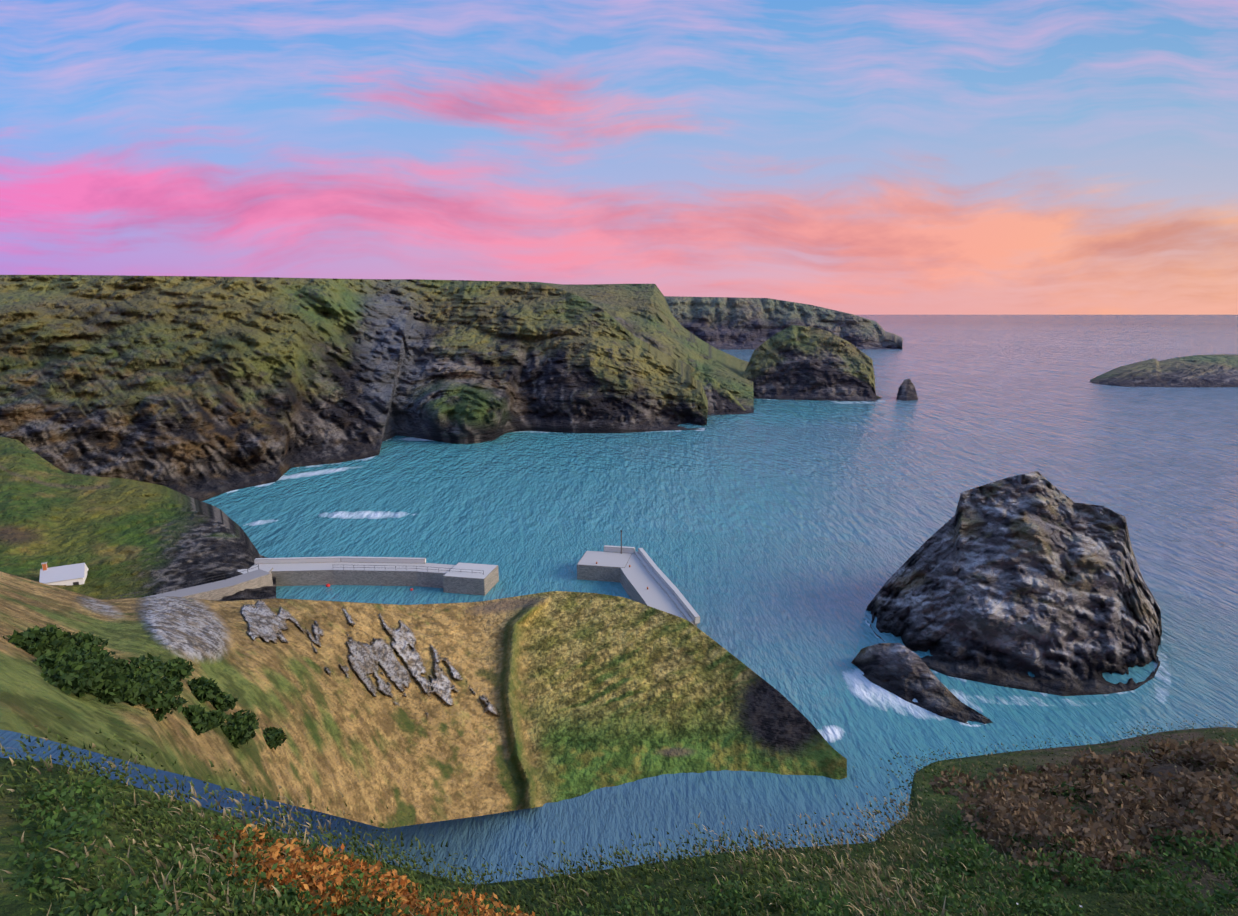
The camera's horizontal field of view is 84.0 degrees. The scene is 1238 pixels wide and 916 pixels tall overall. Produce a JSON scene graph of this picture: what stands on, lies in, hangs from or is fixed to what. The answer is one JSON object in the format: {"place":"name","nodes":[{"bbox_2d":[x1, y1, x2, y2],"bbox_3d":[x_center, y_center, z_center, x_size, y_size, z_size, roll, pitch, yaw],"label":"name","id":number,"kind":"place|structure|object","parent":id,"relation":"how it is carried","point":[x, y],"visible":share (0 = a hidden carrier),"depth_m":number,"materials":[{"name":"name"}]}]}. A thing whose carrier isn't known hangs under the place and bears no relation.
{"place":"outdoors","nodes":[
{"label":"outdoors","id":0,"kind":"place"},
{"bbox_2d":[0,437,275,600],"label":"grassy hillside","id":1,"kind":"structure","parent":0,"point":[118,537],"depth_m":156.60,"materials":[{"name":"green plant"}]},
{"bbox_2d":[39,562,88,585],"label":"cottage","id":2,"kind":"structure","parent":1,"relation":"on","point":[72,574],"depth_m":135.23,"materials":[{"name":"stone"}]},
{"bbox_2d":[0,275,707,500],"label":"cliff","id":3,"kind":"structure","parent":0,"point":[201,388],"depth_m":300.04,"materials":[{"name":"stone"}]},
{"bbox_2d":[0,571,846,827],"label":"grassy headland","id":4,"kind":"structure","parent":0,"point":[424,713],"depth_m":78.79,"materials":[{"name":"plant"}]},
{"bbox_2d":[0,623,1237,915],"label":"vegetation","id":5,"kind":"object","parent":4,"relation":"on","point":[1198,819],"visible":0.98,"depth_m":6.42,"materials":[{"name":"green plant"}]},
{"bbox_2d":[0,315,1237,883],"bbox_3d":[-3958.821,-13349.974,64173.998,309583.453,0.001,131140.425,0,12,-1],"label":"sea","id":6,"kind":"structure","parent":0,"point":[780,543],"depth_m":182.90,"materials":[{"name":"blue liquid"}]},
{"bbox_2d":[238,556,498,595],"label":"pier","id":7,"kind":"structure","parent":6,"relation":"in","point":[470,578],"depth_m":143.53,"materials":[{"name":"concrete"}]},
{"bbox_2d":[577,530,699,626],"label":"pier","id":8,"kind":"structure","parent":6,"relation":"in","point":[639,575],"depth_m":141.93,"materials":[{"name":"concrete"}]},
{"bbox_2d":[664,296,902,348],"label":"headland","id":9,"kind":"structure","parent":6,"relation":"in","point":[732,323],"depth_m":1162.27,"materials":[{"name":"grey stone"}]},
{"bbox_2d":[743,325,880,400],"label":"island","id":10,"kind":"structure","parent":6,"relation":"in","point":[794,362],"depth_m":470.83,"materials":[{"name":"green stone"}]},
{"bbox_2d":[896,379,917,400],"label":"stack","id":11,"kind":"object","parent":6,"relation":"in","point":[906,390],"visible":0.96,"depth_m":459.19,"materials":[{"name":"grey stone"}]},
{"bbox_2d":[851,643,991,724],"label":"rock","id":12,"kind":"object","parent":6,"relation":"in","point":[902,672],"visible":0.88,"depth_m":103.48,"materials":[{"name":"grey stone"}]},
{"bbox_2d":[866,471,1161,695],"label":"rock","id":13,"kind":"object","parent":6,"relation":"in","point":[1011,582],"visible":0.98,"depth_m":115.61,"materials":[{"name":"grey stone"}]},
{"bbox_2d":[1089,354,1237,386],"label":"island","id":14,"kind":"structure","parent":6,"relation":"in","point":[1217,370],"depth_m":569.80,"materials":[{"name":"grey stone"}]},
{"bbox_2d":[0,727,1237,915],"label":"shoulder","id":15,"kind":"object","parent":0,"point":[12,903],"visible":0.27,"depth_m":6.47},
{"bbox_2d":[0,0,1237,314],"label":"sky","id":16,"kind":"structure","parent":0,"point":[855,157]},
{"bbox_2d":[507,281,753,413],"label":"cliff ridge","id":17,"kind":"structure","parent":0,"point":[642,312],"depth_m":495.36,"materials":[{"name":"green plant"}]},
{"bbox_2d":[690,370,744,414],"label":"rock outcrop","id":18,"kind":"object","parent":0,"point":[722,400],"visible":0.6,"depth_m":398.02,"materials":[{"name":"grey stone"}]},
{"label":"sea","id":19,"kind":"structure","parent":0,"visible":0},
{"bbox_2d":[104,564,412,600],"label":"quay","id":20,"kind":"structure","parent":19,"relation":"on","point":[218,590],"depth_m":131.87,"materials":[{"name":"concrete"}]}
]}

